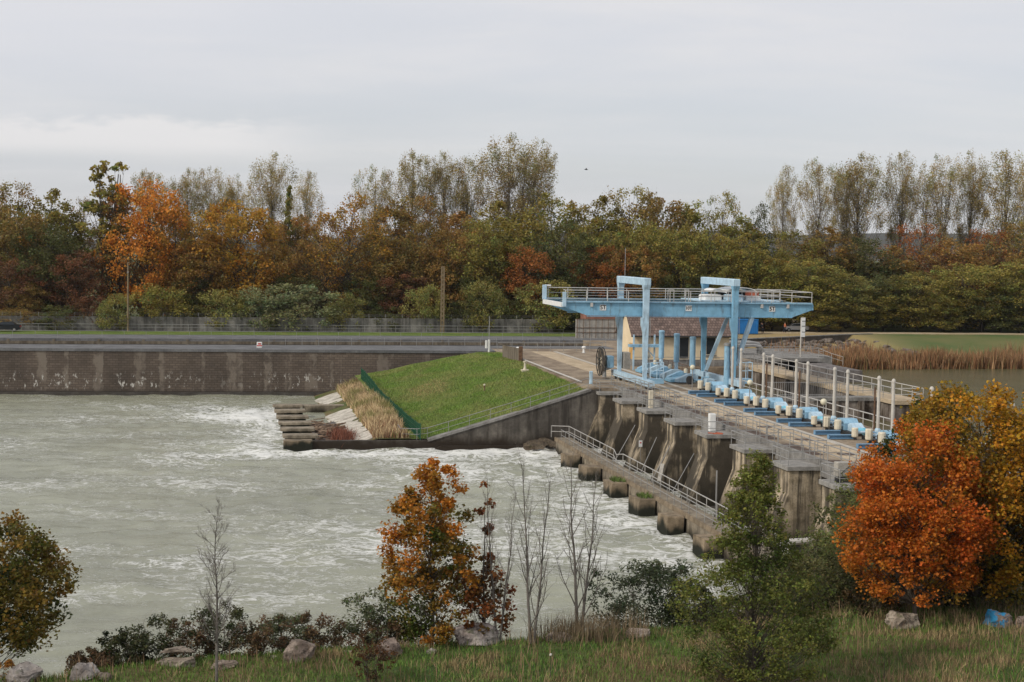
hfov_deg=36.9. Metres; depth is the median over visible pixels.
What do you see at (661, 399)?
railing
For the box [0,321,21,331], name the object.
parked car
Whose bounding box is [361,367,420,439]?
green fence
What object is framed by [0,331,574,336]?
grass strip
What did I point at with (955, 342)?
bank
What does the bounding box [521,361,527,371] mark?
survey marker
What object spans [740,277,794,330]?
broadleaf tree
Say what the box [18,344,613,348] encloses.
lock coping
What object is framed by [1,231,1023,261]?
hills
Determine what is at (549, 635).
boulder
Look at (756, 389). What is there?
railing
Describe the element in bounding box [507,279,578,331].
shrub
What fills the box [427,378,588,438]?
railing
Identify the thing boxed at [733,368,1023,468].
reservoir water
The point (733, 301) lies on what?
gantry crane
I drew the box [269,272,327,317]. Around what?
broadleaf tree
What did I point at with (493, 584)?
bare tree
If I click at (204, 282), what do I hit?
broadleaf tree
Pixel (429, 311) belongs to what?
shrub
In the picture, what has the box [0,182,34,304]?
broadleaf tree
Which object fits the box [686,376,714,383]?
valve cluster
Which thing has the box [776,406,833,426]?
gate hoist
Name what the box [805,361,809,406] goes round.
stem post
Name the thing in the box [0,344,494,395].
lock wall
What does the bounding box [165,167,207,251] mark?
poplar
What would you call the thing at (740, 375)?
stem post
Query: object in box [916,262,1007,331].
broadleaf tree
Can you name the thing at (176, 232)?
tall tree
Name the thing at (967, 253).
broadleaf tree
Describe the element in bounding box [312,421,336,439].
mud
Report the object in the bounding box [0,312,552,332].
panel fence
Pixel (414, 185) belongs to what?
poplar
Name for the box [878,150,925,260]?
poplar
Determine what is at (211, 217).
broadleaf tree
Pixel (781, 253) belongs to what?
broadleaf tree
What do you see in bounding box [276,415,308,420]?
groyne block
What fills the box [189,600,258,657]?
hedge shrub
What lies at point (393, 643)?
boulder
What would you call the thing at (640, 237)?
broadleaf tree
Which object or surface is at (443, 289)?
lattice pole
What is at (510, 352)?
plank gate
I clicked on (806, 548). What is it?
bank bush
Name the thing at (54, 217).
tall tree
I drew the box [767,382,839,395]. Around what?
bar fence
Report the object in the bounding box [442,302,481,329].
shrub
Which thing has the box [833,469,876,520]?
bank bush
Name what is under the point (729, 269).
broadleaf tree
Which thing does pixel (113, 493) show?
river water
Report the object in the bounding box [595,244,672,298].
broadleaf tree
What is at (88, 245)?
open tree
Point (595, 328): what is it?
yard wall
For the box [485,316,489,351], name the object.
mast
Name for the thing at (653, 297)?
broadleaf tree
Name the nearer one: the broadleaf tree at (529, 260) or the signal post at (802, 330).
the signal post at (802, 330)
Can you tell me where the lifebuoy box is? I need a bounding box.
[257,342,261,347]
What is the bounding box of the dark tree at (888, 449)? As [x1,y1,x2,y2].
[874,397,976,575]
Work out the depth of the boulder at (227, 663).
52.70 m
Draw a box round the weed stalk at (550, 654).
[549,653,551,677]
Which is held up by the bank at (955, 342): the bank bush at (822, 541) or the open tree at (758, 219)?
the open tree at (758, 219)
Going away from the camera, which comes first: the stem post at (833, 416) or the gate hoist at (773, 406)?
the stem post at (833, 416)
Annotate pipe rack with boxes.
[729,340,764,354]
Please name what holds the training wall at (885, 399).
in the reservoir water at (974, 380)
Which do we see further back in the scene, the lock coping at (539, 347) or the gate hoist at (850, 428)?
the lock coping at (539, 347)
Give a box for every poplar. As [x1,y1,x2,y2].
[129,169,169,258]
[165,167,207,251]
[193,165,239,260]
[215,175,257,287]
[244,151,298,267]
[289,169,326,304]
[351,164,397,256]
[387,148,438,252]
[421,150,464,317]
[446,157,490,231]
[463,132,558,239]
[509,138,558,275]
[765,165,799,267]
[794,156,848,264]
[825,151,890,266]
[830,168,862,253]
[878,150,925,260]
[910,153,973,268]
[949,149,996,262]
[970,148,1023,261]
[1010,161,1023,236]
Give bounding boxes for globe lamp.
[690,365,694,385]
[747,380,752,407]
[820,399,826,429]
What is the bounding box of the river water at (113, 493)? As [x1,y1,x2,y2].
[0,394,795,678]
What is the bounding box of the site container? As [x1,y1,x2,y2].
[738,319,758,334]
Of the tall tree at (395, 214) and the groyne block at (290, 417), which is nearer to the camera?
the groyne block at (290, 417)
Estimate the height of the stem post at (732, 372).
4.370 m
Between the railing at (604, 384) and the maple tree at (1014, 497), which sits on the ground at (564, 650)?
the maple tree at (1014, 497)
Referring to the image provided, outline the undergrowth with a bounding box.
[1,251,1022,329]
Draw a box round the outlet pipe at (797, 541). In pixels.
[780,537,812,544]
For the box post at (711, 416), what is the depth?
117.66 m
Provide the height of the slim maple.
6.174 m
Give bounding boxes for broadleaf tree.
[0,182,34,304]
[0,203,61,312]
[0,224,89,312]
[0,256,48,315]
[1,282,51,315]
[40,248,109,315]
[90,176,197,316]
[165,277,214,316]
[182,197,289,316]
[241,233,307,315]
[256,212,334,310]
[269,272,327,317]
[338,275,395,317]
[348,234,428,315]
[366,271,437,317]
[380,220,456,317]
[419,227,486,317]
[438,217,515,315]
[447,272,510,318]
[489,245,559,318]
[516,192,593,315]
[517,221,603,328]
[527,274,589,328]
[552,223,624,297]
[563,245,636,297]
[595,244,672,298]
[610,219,681,298]
[615,191,700,279]
[617,280,681,298]
[648,223,710,298]
[651,269,712,298]
[672,228,744,297]
[698,265,749,318]
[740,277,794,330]
[743,255,812,330]
[760,229,832,319]
[761,257,855,330]
[793,298,851,331]
[802,272,881,331]
[824,236,905,321]
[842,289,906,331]
[859,274,917,330]
[881,270,962,331]
[912,294,969,332]
[914,236,996,327]
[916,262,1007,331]
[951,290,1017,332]
[960,261,1023,331]
[977,222,1023,326]
[987,294,1023,332]
[993,258,1023,324]
[1009,217,1023,261]
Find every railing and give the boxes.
[0,330,542,339]
[4,323,563,332]
[285,337,605,345]
[398,425,426,437]
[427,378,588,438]
[524,343,601,351]
[551,425,789,549]
[561,429,739,532]
[592,379,621,391]
[611,373,887,466]
[614,387,644,400]
[624,378,652,392]
[638,396,671,408]
[647,386,679,402]
[663,359,717,373]
[665,406,700,421]
[674,395,708,413]
[696,417,735,434]
[704,405,742,425]
[730,377,985,443]
[731,430,774,448]
[738,346,823,357]
[738,416,781,438]
[742,356,891,395]
[754,353,923,395]
[772,445,820,466]
[777,429,826,454]
[820,462,866,486]
[823,445,871,461]
[841,384,873,395]
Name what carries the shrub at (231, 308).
on the bank at (955, 342)
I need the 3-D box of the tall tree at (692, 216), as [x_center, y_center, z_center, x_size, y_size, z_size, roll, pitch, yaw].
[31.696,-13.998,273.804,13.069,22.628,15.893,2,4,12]
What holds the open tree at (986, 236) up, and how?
on the bank at (955, 342)
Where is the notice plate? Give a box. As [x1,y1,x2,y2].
[639,440,641,457]
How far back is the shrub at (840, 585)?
62.82 m
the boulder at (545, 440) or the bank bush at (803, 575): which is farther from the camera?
the boulder at (545, 440)
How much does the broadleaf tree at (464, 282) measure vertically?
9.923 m
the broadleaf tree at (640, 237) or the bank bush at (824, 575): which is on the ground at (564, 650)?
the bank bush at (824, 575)
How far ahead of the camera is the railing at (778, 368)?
158.71 m
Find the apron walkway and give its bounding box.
[554,437,780,578]
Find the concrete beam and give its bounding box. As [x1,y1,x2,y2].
[657,463,664,483]
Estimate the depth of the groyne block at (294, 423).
159.01 m
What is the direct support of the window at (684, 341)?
in the pump house
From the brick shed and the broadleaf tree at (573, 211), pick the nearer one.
the brick shed
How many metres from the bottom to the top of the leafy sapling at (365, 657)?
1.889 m
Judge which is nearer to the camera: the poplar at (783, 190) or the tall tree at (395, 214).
the tall tree at (395, 214)
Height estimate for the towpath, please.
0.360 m
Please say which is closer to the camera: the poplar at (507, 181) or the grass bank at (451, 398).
the grass bank at (451, 398)
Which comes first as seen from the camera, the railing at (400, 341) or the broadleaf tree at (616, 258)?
the railing at (400, 341)
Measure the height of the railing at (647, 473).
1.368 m
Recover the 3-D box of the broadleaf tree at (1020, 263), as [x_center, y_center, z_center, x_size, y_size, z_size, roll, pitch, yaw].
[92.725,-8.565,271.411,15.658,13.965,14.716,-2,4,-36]
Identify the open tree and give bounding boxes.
[0,181,48,265]
[62,198,100,305]
[84,202,153,315]
[148,203,208,314]
[182,205,258,306]
[287,216,362,317]
[304,190,399,317]
[345,209,393,310]
[391,193,463,307]
[592,183,671,275]
[701,191,746,262]
[740,201,778,288]
[874,222,962,326]
[902,253,972,308]
[951,228,1022,326]
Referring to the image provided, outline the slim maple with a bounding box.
[451,480,517,636]
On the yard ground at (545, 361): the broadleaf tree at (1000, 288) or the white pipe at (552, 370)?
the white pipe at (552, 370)
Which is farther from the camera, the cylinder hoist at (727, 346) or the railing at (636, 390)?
the cylinder hoist at (727, 346)
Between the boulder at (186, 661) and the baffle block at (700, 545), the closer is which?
the boulder at (186, 661)
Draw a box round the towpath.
[758,332,1023,334]
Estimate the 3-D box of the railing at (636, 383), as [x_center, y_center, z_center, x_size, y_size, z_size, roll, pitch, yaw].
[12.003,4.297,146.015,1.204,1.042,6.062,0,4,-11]
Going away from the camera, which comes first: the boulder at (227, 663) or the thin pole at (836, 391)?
the boulder at (227, 663)
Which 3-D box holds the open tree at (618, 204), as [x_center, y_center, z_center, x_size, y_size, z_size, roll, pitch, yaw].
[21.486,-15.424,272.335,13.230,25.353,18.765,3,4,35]
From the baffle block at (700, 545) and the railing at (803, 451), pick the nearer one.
the baffle block at (700, 545)
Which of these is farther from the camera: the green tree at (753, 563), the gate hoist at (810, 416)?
the gate hoist at (810, 416)
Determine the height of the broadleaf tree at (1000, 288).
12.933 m
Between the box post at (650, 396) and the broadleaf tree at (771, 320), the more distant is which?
the broadleaf tree at (771, 320)
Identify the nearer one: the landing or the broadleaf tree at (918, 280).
the landing
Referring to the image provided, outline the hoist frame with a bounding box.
[628,334,658,369]
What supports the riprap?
on the bank at (955, 342)
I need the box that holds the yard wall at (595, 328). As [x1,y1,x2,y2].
[575,319,616,338]
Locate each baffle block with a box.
[561,453,580,467]
[578,464,600,480]
[603,475,626,497]
[628,492,655,516]
[657,512,683,535]
[692,534,721,558]
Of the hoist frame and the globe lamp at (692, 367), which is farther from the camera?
the hoist frame
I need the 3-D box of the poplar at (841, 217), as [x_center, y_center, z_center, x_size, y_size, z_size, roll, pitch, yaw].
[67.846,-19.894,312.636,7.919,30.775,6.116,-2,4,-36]
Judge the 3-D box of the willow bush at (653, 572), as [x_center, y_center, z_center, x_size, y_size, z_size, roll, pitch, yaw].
[5.327,10.347,61.036,4.971,3.646,4.792,1,3,0]
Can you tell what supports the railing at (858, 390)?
on the cross wall at (864, 403)
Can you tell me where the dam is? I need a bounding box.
[531,351,1023,555]
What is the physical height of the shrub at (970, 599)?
2.373 m
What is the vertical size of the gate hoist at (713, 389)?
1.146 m
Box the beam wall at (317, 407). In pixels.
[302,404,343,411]
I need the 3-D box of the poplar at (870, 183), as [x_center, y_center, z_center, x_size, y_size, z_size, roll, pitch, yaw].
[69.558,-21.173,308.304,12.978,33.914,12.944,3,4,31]
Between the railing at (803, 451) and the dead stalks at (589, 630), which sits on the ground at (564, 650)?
the dead stalks at (589, 630)
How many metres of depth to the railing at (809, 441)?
105.20 m
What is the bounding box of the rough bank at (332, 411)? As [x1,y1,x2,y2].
[314,390,409,439]
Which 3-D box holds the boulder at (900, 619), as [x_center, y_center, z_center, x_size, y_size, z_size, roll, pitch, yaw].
[15.226,10.958,60.008,1.473,0.825,1.024,1,4,-6]
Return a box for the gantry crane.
[542,248,812,389]
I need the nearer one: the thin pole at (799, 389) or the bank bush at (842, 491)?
the bank bush at (842, 491)
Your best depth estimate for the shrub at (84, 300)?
232.37 m
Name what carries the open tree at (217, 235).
on the bank at (955, 342)
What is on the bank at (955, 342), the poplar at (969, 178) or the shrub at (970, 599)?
the poplar at (969, 178)
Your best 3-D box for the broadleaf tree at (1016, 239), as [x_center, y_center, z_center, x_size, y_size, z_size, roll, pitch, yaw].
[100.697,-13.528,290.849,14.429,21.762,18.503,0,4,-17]
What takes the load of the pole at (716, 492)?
in the river water at (113, 493)
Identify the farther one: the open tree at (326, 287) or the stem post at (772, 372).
the open tree at (326, 287)
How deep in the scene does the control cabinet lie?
92.36 m
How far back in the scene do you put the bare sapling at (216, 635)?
50.56 m
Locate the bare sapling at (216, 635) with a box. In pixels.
[193,496,245,681]
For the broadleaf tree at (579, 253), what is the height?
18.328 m
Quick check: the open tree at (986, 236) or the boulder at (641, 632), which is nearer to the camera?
the boulder at (641, 632)
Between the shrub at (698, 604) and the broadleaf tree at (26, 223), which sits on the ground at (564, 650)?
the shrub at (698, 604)
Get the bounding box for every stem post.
[730,346,734,391]
[739,348,742,388]
[760,353,765,400]
[771,354,774,396]
[793,359,797,408]
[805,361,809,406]
[831,367,836,421]
[845,369,849,417]
[874,376,880,433]
[891,379,895,428]
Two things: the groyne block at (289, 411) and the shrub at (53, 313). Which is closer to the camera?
the groyne block at (289, 411)
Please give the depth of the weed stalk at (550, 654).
51.98 m
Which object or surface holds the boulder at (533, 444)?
in the river water at (113, 493)
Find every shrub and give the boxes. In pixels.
[0,307,44,329]
[0,658,14,681]
[31,305,85,329]
[65,295,110,323]
[65,646,121,674]
[87,630,150,666]
[94,293,135,330]
[116,612,196,662]
[123,283,199,326]
[158,618,220,658]
[180,299,212,316]
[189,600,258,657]
[195,288,251,328]
[219,613,295,657]
[230,286,289,329]
[255,283,346,330]
[259,611,318,652]
[285,610,346,649]
[323,292,365,330]
[323,587,407,647]
[356,616,423,646]
[364,306,404,329]
[398,282,452,327]
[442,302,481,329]
[458,279,511,330]
[491,299,530,318]
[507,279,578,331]
[567,313,579,321]
[660,578,722,628]
[778,546,877,612]
[838,571,906,617]
[901,564,993,610]
[981,554,1023,605]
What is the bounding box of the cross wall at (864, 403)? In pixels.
[767,396,876,418]
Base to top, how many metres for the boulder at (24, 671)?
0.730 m
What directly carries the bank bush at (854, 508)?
on the ground at (564, 650)
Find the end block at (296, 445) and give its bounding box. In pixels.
[283,439,312,451]
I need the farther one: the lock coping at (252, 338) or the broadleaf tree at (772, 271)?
the broadleaf tree at (772, 271)
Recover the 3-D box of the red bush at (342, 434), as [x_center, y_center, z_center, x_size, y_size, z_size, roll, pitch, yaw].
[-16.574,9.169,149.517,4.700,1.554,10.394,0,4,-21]
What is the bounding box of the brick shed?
[580,313,614,318]
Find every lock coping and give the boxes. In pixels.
[0,334,616,345]
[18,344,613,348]
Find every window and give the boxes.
[679,337,689,359]
[706,337,716,355]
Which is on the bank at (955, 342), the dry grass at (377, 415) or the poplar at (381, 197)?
the poplar at (381, 197)
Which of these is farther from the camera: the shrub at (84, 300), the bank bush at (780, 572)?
the shrub at (84, 300)
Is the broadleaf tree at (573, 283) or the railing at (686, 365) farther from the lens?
the broadleaf tree at (573, 283)
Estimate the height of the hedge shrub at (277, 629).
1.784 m
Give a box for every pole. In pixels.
[127,262,128,330]
[440,266,444,331]
[614,425,634,461]
[639,437,656,474]
[672,453,693,492]
[715,471,717,516]
[765,363,767,397]
[798,371,800,407]
[835,371,836,415]
[873,387,875,428]
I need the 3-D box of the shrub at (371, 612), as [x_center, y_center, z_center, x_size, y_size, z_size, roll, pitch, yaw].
[-5.282,10.387,57.138,2.956,2.553,3.388,2,4,17]
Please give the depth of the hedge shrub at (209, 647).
54.73 m
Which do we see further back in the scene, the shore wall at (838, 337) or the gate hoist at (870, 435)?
the shore wall at (838, 337)
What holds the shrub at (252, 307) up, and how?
on the bank at (955, 342)
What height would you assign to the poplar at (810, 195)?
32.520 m
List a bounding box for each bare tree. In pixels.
[471,466,520,640]
[503,445,559,643]
[552,443,611,634]
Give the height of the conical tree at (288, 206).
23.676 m
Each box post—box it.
[589,371,592,383]
[648,390,652,407]
[708,413,715,430]
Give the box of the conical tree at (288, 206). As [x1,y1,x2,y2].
[274,185,301,317]
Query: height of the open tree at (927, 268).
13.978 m
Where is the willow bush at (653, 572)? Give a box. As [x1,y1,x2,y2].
[586,557,703,629]
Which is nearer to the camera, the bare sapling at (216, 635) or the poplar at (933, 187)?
the bare sapling at (216, 635)
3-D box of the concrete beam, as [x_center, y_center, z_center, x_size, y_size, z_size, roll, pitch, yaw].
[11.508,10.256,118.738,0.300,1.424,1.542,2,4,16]
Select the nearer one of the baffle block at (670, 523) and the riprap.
the baffle block at (670, 523)
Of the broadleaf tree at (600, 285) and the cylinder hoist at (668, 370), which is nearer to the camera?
the cylinder hoist at (668, 370)
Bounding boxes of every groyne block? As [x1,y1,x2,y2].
[273,404,302,408]
[274,409,305,418]
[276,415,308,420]
[278,420,311,426]
[280,426,314,433]
[282,433,318,439]
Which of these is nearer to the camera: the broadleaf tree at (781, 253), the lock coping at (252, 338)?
the lock coping at (252, 338)
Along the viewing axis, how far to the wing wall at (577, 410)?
147.90 m
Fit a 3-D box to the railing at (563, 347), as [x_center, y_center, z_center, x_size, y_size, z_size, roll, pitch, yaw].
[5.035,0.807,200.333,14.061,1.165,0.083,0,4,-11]
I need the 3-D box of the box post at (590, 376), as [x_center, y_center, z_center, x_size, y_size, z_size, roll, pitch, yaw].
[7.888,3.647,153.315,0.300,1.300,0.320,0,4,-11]
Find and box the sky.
[0,0,1023,239]
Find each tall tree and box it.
[16,188,94,304]
[142,198,196,315]
[168,230,227,314]
[357,196,434,307]
[426,210,495,306]
[458,200,535,303]
[469,221,538,314]
[560,195,635,294]
[660,199,721,292]
[708,232,780,318]
[710,215,769,282]
[789,226,863,311]
[859,245,926,327]
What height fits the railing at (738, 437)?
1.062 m
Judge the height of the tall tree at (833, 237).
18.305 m
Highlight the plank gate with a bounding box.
[502,345,522,360]
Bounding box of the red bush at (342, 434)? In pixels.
[325,424,358,445]
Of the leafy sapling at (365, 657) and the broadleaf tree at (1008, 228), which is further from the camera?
the broadleaf tree at (1008, 228)
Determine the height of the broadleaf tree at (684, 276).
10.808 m
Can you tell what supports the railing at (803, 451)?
on the dam
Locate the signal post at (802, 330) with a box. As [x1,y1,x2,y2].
[800,318,804,356]
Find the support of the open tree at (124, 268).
on the bank at (955, 342)
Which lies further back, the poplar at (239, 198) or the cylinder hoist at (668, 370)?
the poplar at (239, 198)
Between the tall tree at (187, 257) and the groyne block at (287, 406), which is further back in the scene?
the tall tree at (187, 257)
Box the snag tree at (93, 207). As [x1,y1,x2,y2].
[73,160,133,314]
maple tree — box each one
[0,509,82,670]
[375,456,484,646]
[827,417,1009,613]
[880,378,1023,610]
[983,393,1023,564]
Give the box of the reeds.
[765,336,1023,369]
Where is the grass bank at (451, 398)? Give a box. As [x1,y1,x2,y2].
[355,352,579,438]
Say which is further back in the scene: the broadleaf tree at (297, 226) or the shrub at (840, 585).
the broadleaf tree at (297, 226)
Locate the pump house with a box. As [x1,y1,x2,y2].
[615,316,730,365]
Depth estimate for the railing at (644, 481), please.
113.19 m
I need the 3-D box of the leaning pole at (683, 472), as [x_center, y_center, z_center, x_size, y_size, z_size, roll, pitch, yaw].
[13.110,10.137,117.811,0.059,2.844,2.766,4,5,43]
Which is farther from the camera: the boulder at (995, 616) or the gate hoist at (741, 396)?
the gate hoist at (741, 396)
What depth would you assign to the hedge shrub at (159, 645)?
53.86 m
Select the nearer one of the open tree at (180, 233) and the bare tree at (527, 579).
the bare tree at (527, 579)
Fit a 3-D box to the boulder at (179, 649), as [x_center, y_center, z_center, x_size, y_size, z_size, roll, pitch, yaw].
[-11.530,10.696,53.087,1.205,0.272,0.631,1,4,-4]
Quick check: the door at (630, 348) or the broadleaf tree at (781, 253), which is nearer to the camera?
the door at (630, 348)
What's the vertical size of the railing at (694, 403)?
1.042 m
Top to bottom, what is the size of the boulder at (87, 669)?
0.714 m
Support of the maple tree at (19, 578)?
on the ground at (564, 650)
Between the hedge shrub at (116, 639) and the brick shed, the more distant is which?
the brick shed
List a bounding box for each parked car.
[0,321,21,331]
[782,323,808,331]
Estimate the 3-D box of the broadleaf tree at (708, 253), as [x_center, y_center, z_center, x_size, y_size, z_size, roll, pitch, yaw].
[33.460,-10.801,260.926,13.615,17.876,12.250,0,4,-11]
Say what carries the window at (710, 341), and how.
in the pump house
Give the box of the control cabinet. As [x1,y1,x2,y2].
[834,461,851,482]
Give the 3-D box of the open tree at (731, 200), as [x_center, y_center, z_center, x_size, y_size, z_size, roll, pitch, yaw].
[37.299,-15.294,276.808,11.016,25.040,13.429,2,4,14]
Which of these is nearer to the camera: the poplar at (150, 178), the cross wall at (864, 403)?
the cross wall at (864, 403)
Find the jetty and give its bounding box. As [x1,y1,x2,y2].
[742,356,862,381]
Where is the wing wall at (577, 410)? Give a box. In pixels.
[313,388,600,450]
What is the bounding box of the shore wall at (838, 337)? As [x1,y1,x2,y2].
[729,333,872,343]
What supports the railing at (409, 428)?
on the wing wall at (577, 410)
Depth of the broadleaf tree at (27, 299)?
234.99 m
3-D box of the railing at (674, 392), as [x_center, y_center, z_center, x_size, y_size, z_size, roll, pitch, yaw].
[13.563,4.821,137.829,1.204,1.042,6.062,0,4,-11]
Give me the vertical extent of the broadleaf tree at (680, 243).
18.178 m
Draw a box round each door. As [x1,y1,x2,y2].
[629,343,632,358]
[650,391,652,407]
[710,415,715,430]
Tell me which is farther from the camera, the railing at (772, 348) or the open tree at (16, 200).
the open tree at (16, 200)
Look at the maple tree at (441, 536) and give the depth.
56.47 m
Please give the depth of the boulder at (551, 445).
146.22 m
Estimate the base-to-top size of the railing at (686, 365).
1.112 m
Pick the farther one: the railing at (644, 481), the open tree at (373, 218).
the open tree at (373, 218)
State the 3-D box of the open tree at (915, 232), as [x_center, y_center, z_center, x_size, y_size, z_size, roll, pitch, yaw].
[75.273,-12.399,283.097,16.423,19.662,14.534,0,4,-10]
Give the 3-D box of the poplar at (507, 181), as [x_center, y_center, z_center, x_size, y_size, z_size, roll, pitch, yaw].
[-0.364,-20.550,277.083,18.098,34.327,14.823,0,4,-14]
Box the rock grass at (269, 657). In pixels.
[0,618,1023,681]
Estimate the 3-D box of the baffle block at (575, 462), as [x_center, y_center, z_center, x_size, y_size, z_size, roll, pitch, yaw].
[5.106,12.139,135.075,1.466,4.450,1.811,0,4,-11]
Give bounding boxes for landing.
[730,348,831,363]
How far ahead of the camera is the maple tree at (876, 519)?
59.34 m
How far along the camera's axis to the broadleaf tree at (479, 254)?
249.84 m
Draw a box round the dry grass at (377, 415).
[335,376,410,438]
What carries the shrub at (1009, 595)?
on the ground at (564, 650)
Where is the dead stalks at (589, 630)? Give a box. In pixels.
[521,603,654,644]
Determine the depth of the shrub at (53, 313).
229.49 m
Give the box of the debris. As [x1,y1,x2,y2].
[309,418,346,439]
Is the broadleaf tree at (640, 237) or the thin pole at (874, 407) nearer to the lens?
the thin pole at (874, 407)
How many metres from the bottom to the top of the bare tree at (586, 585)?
7.444 m
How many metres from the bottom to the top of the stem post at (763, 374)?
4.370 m
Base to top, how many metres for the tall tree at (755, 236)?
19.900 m
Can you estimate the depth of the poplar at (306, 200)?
287.28 m
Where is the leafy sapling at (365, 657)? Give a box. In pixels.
[345,632,398,681]
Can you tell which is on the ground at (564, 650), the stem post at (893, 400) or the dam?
the dam
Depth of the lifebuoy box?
198.37 m
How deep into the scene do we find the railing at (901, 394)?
154.25 m
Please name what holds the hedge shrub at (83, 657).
on the ground at (564, 650)
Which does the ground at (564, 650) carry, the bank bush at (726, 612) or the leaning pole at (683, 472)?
the bank bush at (726, 612)
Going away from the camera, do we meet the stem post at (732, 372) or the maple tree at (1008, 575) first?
the maple tree at (1008, 575)
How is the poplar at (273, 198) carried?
on the bank at (955, 342)
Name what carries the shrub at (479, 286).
on the bank at (955, 342)
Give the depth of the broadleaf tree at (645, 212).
269.31 m
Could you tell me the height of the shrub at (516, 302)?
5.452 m
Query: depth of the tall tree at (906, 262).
277.55 m
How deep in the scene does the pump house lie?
178.65 m
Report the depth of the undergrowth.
272.18 m
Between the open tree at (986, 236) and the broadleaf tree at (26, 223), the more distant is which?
the open tree at (986, 236)
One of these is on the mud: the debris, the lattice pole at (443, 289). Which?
the debris
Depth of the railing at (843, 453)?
99.62 m
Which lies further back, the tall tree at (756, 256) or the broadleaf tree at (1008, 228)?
the broadleaf tree at (1008, 228)
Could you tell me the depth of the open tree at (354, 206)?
246.39 m
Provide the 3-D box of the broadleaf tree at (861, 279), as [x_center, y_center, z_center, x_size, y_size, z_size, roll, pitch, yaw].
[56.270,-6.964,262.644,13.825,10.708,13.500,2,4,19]
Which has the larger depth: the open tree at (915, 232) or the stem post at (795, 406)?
the open tree at (915, 232)
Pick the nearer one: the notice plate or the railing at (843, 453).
the railing at (843, 453)
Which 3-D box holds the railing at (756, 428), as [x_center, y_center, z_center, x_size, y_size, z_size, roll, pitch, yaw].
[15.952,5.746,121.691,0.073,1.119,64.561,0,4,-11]
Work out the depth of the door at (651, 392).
134.04 m
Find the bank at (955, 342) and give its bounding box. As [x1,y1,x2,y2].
[6,250,1023,355]
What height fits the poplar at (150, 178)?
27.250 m
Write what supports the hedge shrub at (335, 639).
on the ground at (564, 650)
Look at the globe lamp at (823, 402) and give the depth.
114.92 m
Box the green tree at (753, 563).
[663,448,852,681]
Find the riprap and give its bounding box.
[744,338,924,355]
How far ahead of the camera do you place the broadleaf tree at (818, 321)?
257.74 m
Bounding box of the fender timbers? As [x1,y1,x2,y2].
[0,339,582,345]
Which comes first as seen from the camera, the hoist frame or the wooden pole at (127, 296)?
the hoist frame
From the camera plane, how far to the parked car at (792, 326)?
259.15 m
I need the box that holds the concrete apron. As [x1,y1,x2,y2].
[315,392,372,439]
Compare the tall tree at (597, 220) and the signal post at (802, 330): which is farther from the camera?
the tall tree at (597, 220)
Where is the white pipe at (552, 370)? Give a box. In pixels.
[523,359,581,381]
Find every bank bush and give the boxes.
[671,595,767,626]
[720,596,803,619]
[756,558,822,594]
[759,555,868,618]
[766,555,821,598]
[768,529,871,600]
[799,516,899,598]
[807,492,881,562]
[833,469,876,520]
[841,505,908,550]
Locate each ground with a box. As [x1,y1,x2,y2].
[35,524,1023,681]
[493,340,785,384]
[538,367,703,390]
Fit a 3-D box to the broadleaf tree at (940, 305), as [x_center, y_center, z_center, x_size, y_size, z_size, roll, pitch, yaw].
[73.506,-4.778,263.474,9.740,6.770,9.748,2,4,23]
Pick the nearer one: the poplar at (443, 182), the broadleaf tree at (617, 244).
the broadleaf tree at (617, 244)
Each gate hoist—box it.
[688,380,731,397]
[714,388,761,405]
[743,396,795,415]
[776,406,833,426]
[813,416,876,439]
[856,428,921,453]
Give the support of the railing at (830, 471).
on the dam
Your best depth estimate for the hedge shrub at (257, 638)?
54.83 m
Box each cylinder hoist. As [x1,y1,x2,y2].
[635,330,666,372]
[651,333,681,377]
[664,336,697,381]
[724,343,730,387]
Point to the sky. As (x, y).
(688, 101)
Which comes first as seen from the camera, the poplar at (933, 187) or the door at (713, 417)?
the door at (713, 417)
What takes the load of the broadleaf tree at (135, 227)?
on the bank at (955, 342)
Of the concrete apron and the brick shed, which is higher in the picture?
the brick shed
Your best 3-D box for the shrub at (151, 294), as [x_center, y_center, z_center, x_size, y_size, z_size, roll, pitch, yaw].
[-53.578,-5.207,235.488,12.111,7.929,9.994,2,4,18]
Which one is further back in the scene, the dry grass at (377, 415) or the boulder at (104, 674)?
the dry grass at (377, 415)
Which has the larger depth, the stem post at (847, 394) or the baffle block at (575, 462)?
the baffle block at (575, 462)
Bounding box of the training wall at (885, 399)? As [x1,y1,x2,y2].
[730,362,922,422]
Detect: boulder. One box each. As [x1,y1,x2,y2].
[6,661,43,681]
[70,662,99,680]
[98,672,111,680]
[156,656,195,667]
[160,646,195,653]
[209,660,238,670]
[283,639,316,663]
[375,637,403,660]
[453,622,499,645]
[523,440,547,449]
[538,437,553,442]
[543,632,570,641]
[547,441,555,447]
[625,628,649,638]
[885,610,919,629]
[983,609,1012,628]
[1015,615,1023,627]
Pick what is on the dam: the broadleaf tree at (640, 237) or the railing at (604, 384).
the railing at (604, 384)
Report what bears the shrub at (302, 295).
on the bank at (955, 342)
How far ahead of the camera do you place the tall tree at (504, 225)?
252.32 m

